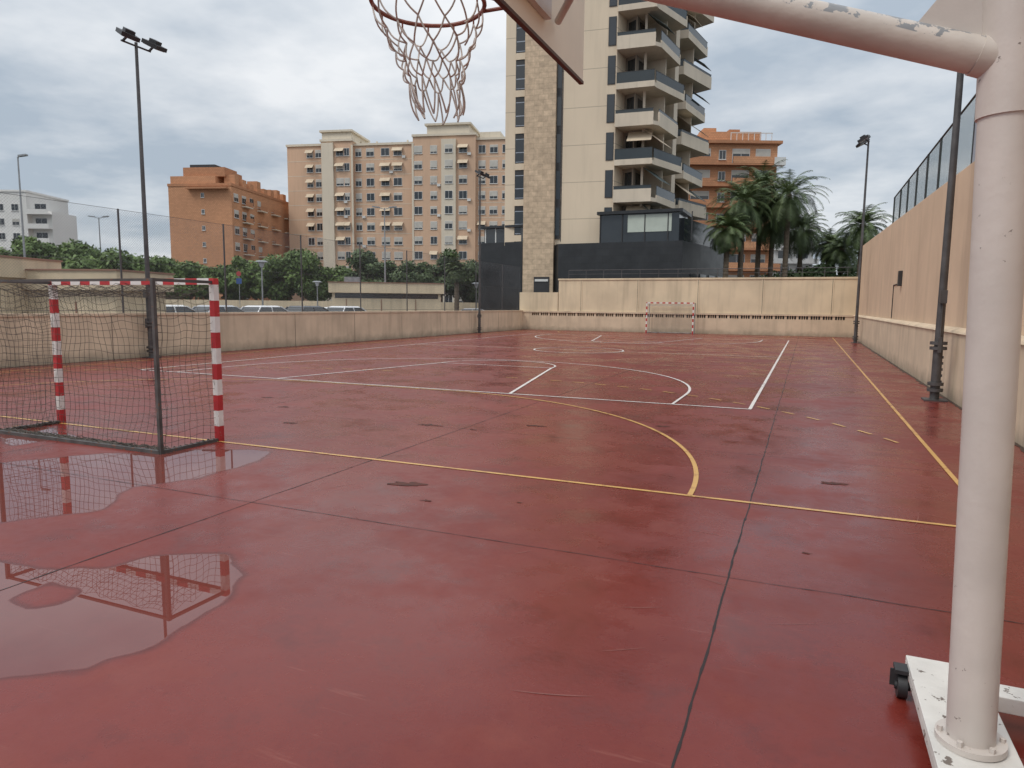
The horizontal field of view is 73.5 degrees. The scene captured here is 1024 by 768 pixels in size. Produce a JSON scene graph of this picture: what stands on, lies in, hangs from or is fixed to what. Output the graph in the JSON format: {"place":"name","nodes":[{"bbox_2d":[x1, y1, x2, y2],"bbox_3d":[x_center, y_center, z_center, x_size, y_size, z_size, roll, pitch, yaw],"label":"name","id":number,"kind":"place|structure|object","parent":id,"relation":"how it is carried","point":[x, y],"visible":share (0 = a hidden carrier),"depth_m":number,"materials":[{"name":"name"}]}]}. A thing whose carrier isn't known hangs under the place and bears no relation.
{"place":"outdoors","nodes":[
{"label":"outdoors","id":0,"kind":"place"},
{"bbox_2d":[0,190,77,252],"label":"apartment block","id":1,"kind":"structure","parent":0,"point":[46,230],"depth_m":147.94,"materials":[{"name":"white paint"}]},
{"bbox_2d":[0,204,48,249],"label":"windows","id":2,"kind":"structure","parent":1,"relation":"in","point":[16,207],"depth_m":147.43,"materials":[{"name":"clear glass"}]},
{"bbox_2d":[167,164,289,300],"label":"apartment block","id":3,"kind":"structure","parent":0,"point":[213,194],"depth_m":128.80,"materials":[{"name":"orange brick"}]},
{"bbox_2d":[200,193,289,299],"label":"windows","id":4,"kind":"structure","parent":3,"relation":"in","point":[249,205],"depth_m":133.13,"materials":[{"name":"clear glass"}]},
{"bbox_2d":[286,122,504,301],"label":"apartment block","id":5,"kind":"structure","parent":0,"point":[342,182],"depth_m":142.07,"materials":[{"name":"beige paint"}]},
{"bbox_2d":[288,144,504,301],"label":"windows","id":6,"kind":"structure","parent":5,"relation":"in","point":[397,151],"depth_m":141.99,"materials":[{"name":"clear glass"}]},
{"bbox_2d":[0,0,976,274],"label":"sky","id":7,"kind":"structure","parent":0,"point":[236,83],"materials":[{"name":"grey"}]},
{"bbox_2d":[0,329,1023,767],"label":"court floor","id":8,"kind":"structure","parent":0,"point":[242,637],"depth_m":4.82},
{"bbox_2d":[0,278,223,454],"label":"handball goal","id":9,"kind":"object","parent":8,"relation":"on","point":[56,344],"visible":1,"depth_m":8.68,"materials":[{"name":"red paint"}]},
{"bbox_2d":[115,27,167,357],"bbox_3d":[-11.319,-5.728,21.311,0.756,9.850,1.555,3,7,23],"label":"floodlight mast","id":10,"kind":"object","parent":8,"relation":"on","point":[125,32],"visible":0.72,"depth_m":21.22,"materials":[{"name":"metal"}]},
{"bbox_2d":[150,334,788,408],"bbox_3d":[2.723,-1.382,27.795,15.210,0.005,28.040,3,7,23],"label":"court marking","id":11,"kind":"object","parent":8,"relation":"on","point":[755,398],"visible":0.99,"depth_m":17.55,"materials":[{"name":"white paint"}]},
{"bbox_2d":[0,330,957,526],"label":"court marking","id":12,"kind":"object","parent":8,"relation":"on","point":[696,475],"visible":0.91,"depth_m":8.23,"materials":[{"name":"yellow paint"}]},
{"bbox_2d":[475,170,490,332],"bbox_3d":[-1.877,-8.250,43.231,0.756,10.050,1.555,3,7,23],"label":"floodlight mast","id":13,"kind":"object","parent":8,"relation":"on","point":[480,174],"visible":1,"depth_m":43.25,"materials":[{"name":"metal"}]},
{"bbox_2d":[2,333,1022,767],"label":"expansion joint","id":14,"kind":"object","parent":8,"relation":"on","point":[578,553],"visible":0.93,"depth_m":4.91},
{"bbox_2d":[6,329,1023,451],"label":"silt line","id":15,"kind":"object","parent":8,"relation":"on","point":[959,407],"visible":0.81,"depth_m":19.69,"materials":[{"name":"brown soil"}]},
{"bbox_2d":[265,397,844,553],"bbox_3d":[-1.067,0.738,9.047,9.935,0.001,4.993,3,7,23],"label":"rust stain","id":16,"kind":"object","parent":8,"relation":"on","point":[408,484],"visible":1,"depth_m":6.97,"materials":[{"name":"brown"}]},
{"bbox_2d":[272,376,947,695],"bbox_3d":[1.051,0.666,9.867,10.294,0.001,13.191,3,7,23],"label":"scuff mark","id":17,"kind":"object","parent":8,"relation":"on","point":[631,607],"visible":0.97,"depth_m":5.37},
{"bbox_2d":[645,302,695,333],"bbox_3d":[10.706,-4.459,46.261,3.160,2.080,0.952,3,7,23],"label":"handball goal","id":18,"kind":"object","parent":8,"relation":"on","point":[676,305],"visible":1,"depth_m":46.33,"materials":[{"name":"red paint"}]},
{"bbox_2d":[369,0,1023,767],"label":"basketball stand","id":19,"kind":"object","parent":8,"relation":"on","point":[963,696],"visible":1,"depth_m":2.39,"materials":[{"name":"white metal"}]},
{"bbox_2d":[851,134,870,342],"bbox_3d":[17.812,-7.341,35.294,0.756,10.450,1.555,3,7,23],"label":"floodlight mast","id":20,"kind":"object","parent":8,"relation":"on","point":[863,140],"visible":1,"depth_m":35.19,"materials":[{"name":"metal"}]},
{"bbox_2d":[921,72,963,401],"bbox_3d":[8.212,-4.679,13.019,0.756,10.050,1.555,3,7,23],"label":"floodlight mast","id":21,"kind":"object","parent":8,"relation":"on","point":[935,383],"visible":1,"depth_m":13.15,"materials":[{"name":"metal"}]},
{"bbox_2d":[481,0,723,309],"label":"residential tower","id":22,"kind":"structure","parent":0,"point":[601,175],"depth_m":59.03,"materials":[{"name":"stone"}]},
{"bbox_2d":[514,0,644,241],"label":"windows","id":23,"kind":"structure","parent":22,"relation":"in","point":[633,63],"depth_m":59.25,"materials":[{"name":"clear glass"}]},
{"bbox_2d":[688,128,785,277],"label":"apartment block","id":24,"kind":"structure","parent":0,"point":[730,150],"depth_m":100.00,"materials":[{"name":"orange paint"}]},
{"bbox_2d":[690,149,770,277],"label":"windows","id":25,"kind":"structure","parent":24,"relation":"in","point":[735,152],"depth_m":100.07,"materials":[{"name":"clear glass"}]},
{"bbox_2d":[773,216,820,276],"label":"apartment block","id":26,"kind":"structure","parent":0,"point":[792,265],"depth_m":127.91,"materials":[{"name":"white paint"}]},
{"bbox_2d":[777,223,807,271],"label":"windows","id":27,"kind":"structure","parent":26,"relation":"in","point":[780,253],"depth_m":128.00,"materials":[{"name":"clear glass"}]},
{"label":"ground","id":28,"kind":"structure","parent":0,"visible":0},
{"bbox_2d":[17,154,27,256],"bbox_3d":[-32.029,-9.382,45.240,0.804,11.236,0.375,1,7,6],"label":"street lamp","id":29,"kind":"object","parent":28,"relation":"on","point":[21,211],"visible":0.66,"depth_m":44.95,"materials":[{"name":"metal"}]},
{"bbox_2d":[0,255,62,313],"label":"service building","id":30,"kind":"structure","parent":28,"relation":"on","point":[5,271],"depth_m":26.68,"materials":[{"name":"beige paint"}]},
{"bbox_2d":[0,235,154,271],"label":"tree row","id":31,"kind":"object","parent":28,"relation":"on","point":[51,253],"visible":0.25,"depth_m":64.55,"materials":[{"name":"green plant"}]},
{"bbox_2d":[21,269,174,313],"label":"service building","id":32,"kind":"structure","parent":28,"relation":"on","point":[41,274],"depth_m":27.00,"materials":[{"name":"beige paint"}]},
{"bbox_2d":[88,215,108,251],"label":"street lamp","id":33,"kind":"object","parent":28,"relation":"on","point":[99,226],"visible":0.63,"depth_m":68.66,"materials":[{"name":"metal"}]},
{"bbox_2d":[236,271,241,308],"bbox_3d":[-24.441,-7.828,61.516,0.480,4.588,0.098,1,7,0],"label":"traffic sign","id":34,"kind":"object","parent":28,"relation":"on","point":[238,279],"visible":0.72,"depth_m":61.31,"materials":[{"name":"metal"}]},
{"bbox_2d":[149,248,353,300],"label":"tree row","id":35,"kind":"object","parent":28,"relation":"on","point":[206,271],"visible":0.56,"depth_m":76.06,"materials":[{"name":"green plant"}]},
{"bbox_2d":[0,310,522,367],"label":"boundary wall","id":36,"kind":"structure","parent":28,"relation":"on","point":[248,330],"depth_m":25.53,"materials":[{"name":"paint"}]},
{"bbox_2d":[0,192,520,312],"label":"chain link fence","id":37,"kind":"object","parent":36,"relation":"on","point":[224,268],"visible":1,"depth_m":25.05,"materials":[{"name":"metal"}]},
{"bbox_2d":[314,281,320,305],"bbox_3d":[-16.902,-7.087,59.600,0.896,3.704,0.897,3,7,23],"label":"street lamp","id":38,"kind":"object","parent":28,"relation":"on","point":[316,283],"visible":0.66,"depth_m":59.38,"materials":[{"name":"metal"}]},
{"bbox_2d":[166,299,477,310],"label":"street wall","id":39,"kind":"structure","parent":28,"relation":"on","point":[288,304],"depth_m":64.13,"materials":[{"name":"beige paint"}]},
{"bbox_2d":[372,206,396,281],"bbox_3d":[-10.601,-9.838,57.264,2.024,9.829,0.382,1,7,4],"label":"street lamp","id":40,"kind":"object","parent":28,"relation":"on","point":[384,239],"visible":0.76,"depth_m":57.00,"materials":[{"name":"metal"}]},
{"bbox_2d":[327,277,443,310],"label":"service building","id":41,"kind":"structure","parent":28,"relation":"on","point":[428,300],"depth_m":52.27,"materials":[{"name":"beige paint"}]},
{"bbox_2d":[345,248,478,302],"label":"trees","id":42,"kind":"object","parent":28,"relation":"on","point":[450,254],"visible":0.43,"depth_m":78.18,"materials":[{"name":"green plant"}]},
{"bbox_2d":[443,262,468,310],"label":"tree","id":43,"kind":"object","parent":28,"relation":"on","point":[458,275],"visible":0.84,"depth_m":60.96,"materials":[{"name":"green plant"}]},
{"bbox_2d":[461,308,482,310],"bbox_3d":[-2.957,-5.719,58.734,4.230,1.496,2.020,0,7,-2],"label":"parked car","id":44,"kind":"object","parent":28,"relation":"on","point":[468,309],"visible":0.1,"depth_m":58.01,"materials":[{"name":"paint"}]},
{"bbox_2d":[473,282,477,306],"bbox_3d":[-3.212,-7.209,61.583,0.897,3.769,0.897,3,7,23],"label":"street lamp","id":45,"kind":"object","parent":28,"relation":"on","point":[476,284],"visible":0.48,"depth_m":61.39,"materials":[{"name":"metal"}]},
{"bbox_2d":[519,277,857,337],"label":"boundary wall","id":46,"kind":"structure","parent":28,"relation":"on","point":[803,306],"depth_m":45.99,"materials":[{"name":"beige paint"}]},
{"bbox_2d":[569,267,851,277],"bbox_3d":[12.566,-7.444,46.076,18.419,0.610,0.039,3,7,23],"label":"railing","id":47,"kind":"object","parent":46,"relation":"on","point":[780,272],"visible":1,"depth_m":45.23,"materials":[{"name":"metal"}]},
{"bbox_2d":[703,213,752,277],"bbox_3d":[17.941,-9.437,57.353,4.186,9.586,4.447,3,7,23],"label":"palm tree","id":48,"kind":"object","parent":28,"relation":"on","point":[723,241],"visible":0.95,"depth_m":56.43,"materials":[{"name":"green plant"}]},
{"bbox_2d":[706,175,782,276],"bbox_3d":[19.942,-11.309,59.295,6.055,12.901,6.169,-2,7,-23],"label":"palm tree","id":49,"kind":"object","parent":28,"relation":"on","point":[743,197],"visible":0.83,"depth_m":58.01,"materials":[{"name":"green plant"}]},
{"bbox_2d":[729,159,799,276],"bbox_3d":[22.791,-12.694,62.707,6.286,14.932,6.051,3,7,23],"label":"palm tree","id":50,"kind":"object","parent":28,"relation":"on","point":[756,173],"visible":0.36,"depth_m":61.81,"materials":[{"name":"green plant"}]},
{"bbox_2d":[745,196,804,276],"bbox_3d":[23.357,-10.936,62.203,5.576,11.566,5.302,3,7,23],"label":"palm tree","id":51,"kind":"object","parent":28,"relation":"on","point":[773,235],"visible":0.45,"depth_m":61.11,"materials":[{"name":"green plant"}]},
{"bbox_2d":[752,169,829,276],"bbox_3d":[23.640,-11.485,59.086,6.763,13.374,5.922,3,7,23],"label":"palm tree","id":52,"kind":"object","parent":28,"relation":"on","point":[789,201],"visible":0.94,"depth_m":57.93,"materials":[{"name":"green plant"}]},
{"bbox_2d":[778,209,830,272],"bbox_3d":[27.099,-10.895,65.067,5.170,10.906,5.207,0,7,-1],"label":"palm tree","id":53,"kind":"object","parent":28,"relation":"on","point":[804,241],"visible":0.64,"depth_m":64.02,"materials":[{"name":"green plant"}]},
{"bbox_2d":[761,262,856,276],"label":"tree row","id":54,"kind":"object","parent":28,"relation":"on","point":[815,272],"depth_m":61.81,"materials":[{"name":"green plant"}]},
{"bbox_2d":[810,228,850,264],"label":"palm tree","id":55,"kind":"object","parent":28,"relation":"on","point":[817,253],"visible":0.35,"depth_m":66.40,"materials":[{"name":"green plant"}]},
{"bbox_2d":[815,232,857,275],"bbox_3d":[30.361,-9.594,63.476,4.738,8.749,4.634,3,7,23],"label":"palm tree","id":56,"kind":"object","parent":28,"relation":"on","point":[841,257],"visible":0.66,"depth_m":62.34,"materials":[{"name":"green plant"}]},
{"bbox_2d":[831,202,894,276],"bbox_3d":[30.201,-10.133,59.366,5.097,10.754,4.763,3,7,23],"label":"palm tree","id":57,"kind":"object","parent":28,"relation":"on","point":[870,229],"visible":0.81,"depth_m":58.31,"materials":[{"name":"green plant"}]},
{"bbox_2d":[853,161,1023,446],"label":"boundary wall","id":58,"kind":"structure","parent":28,"relation":"on","point":[909,243],"depth_m":18.29,"materials":[{"name":"beige paint"}]},
{"bbox_2d":[891,271,902,317],"bbox_3d":[13.333,-3.077,23.850,0.110,1.600,2.300,3,7,23],"label":"junction box","id":59,"kind":"object","parent":58,"relation":"attached to","point":[900,276],"visible":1,"depth_m":22.77,"materials":[{"name":"metal"}]},
{"bbox_2d":[892,94,976,222],"bbox_3d":[7.521,-4.686,9.393,0.060,2.921,40.030,3,7,23],"label":"fence","id":60,"kind":"object","parent":58,"relation":"on","point":[939,165],"visible":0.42,"depth_m":18.33,"materials":[{"name":"metal"}]},
{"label":"parking pavement","id":61,"kind":"structure","parent":0,"visible":0},
{"bbox_2d":[166,305,194,312],"bbox_3d":[-17.852,-3.411,36.053,2.020,1.496,4.230,3,7,22],"label":"parked car","id":62,"kind":"object","parent":61,"relation":"on","point":[173,308],"visible":0.09,"depth_m":35.50,"materials":[{"name":"paint"}]},
{"bbox_2d":[192,305,243,311],"bbox_3d":[-15.931,-3.586,37.742,2.020,1.496,4.230,3,7,24],"label":"parked car","id":63,"kind":"object","parent":61,"relation":"on","point":[230,308],"visible":0.05,"depth_m":36.83,"materials":[{"name":"paint"}]},
{"bbox_2d":[255,260,266,304],"bbox_3d":[-16.609,-5.911,45.643,0.897,4.557,0.896,3,7,23],"label":"street lamp","id":64,"kind":"object","parent":61,"relation":"on","point":[261,262],"visible":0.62,"depth_m":45.46,"materials":[{"name":"metal"}]},
{"bbox_2d":[241,305,287,311],"bbox_3d":[-14.008,-3.760,39.431,2.020,1.496,4.230,3,7,23],"label":"parked car","id":65,"kind":"object","parent":61,"relation":"on","point":[262,308],"visible":0.12,"depth_m":38.34,"materials":[{"name":"paint"}]},
{"bbox_2d":[285,306,328,311],"bbox_3d":[-12.087,-3.935,41.120,2.020,1.496,4.230,3,7,24],"label":"parked car","id":66,"kind":"object","parent":61,"relation":"on","point":[306,309],"visible":0.08,"depth_m":40.03,"materials":[{"name":"paint"}]},
{"bbox_2d":[326,306,365,310],"bbox_3d":[-10.165,-4.109,42.809,2.020,1.496,4.230,3,7,23],"label":"parked car","id":67,"kind":"object","parent":61,"relation":"on","point":[344,308],"visible":0.13,"depth_m":41.70,"materials":[{"name":"paint"}]}
]}

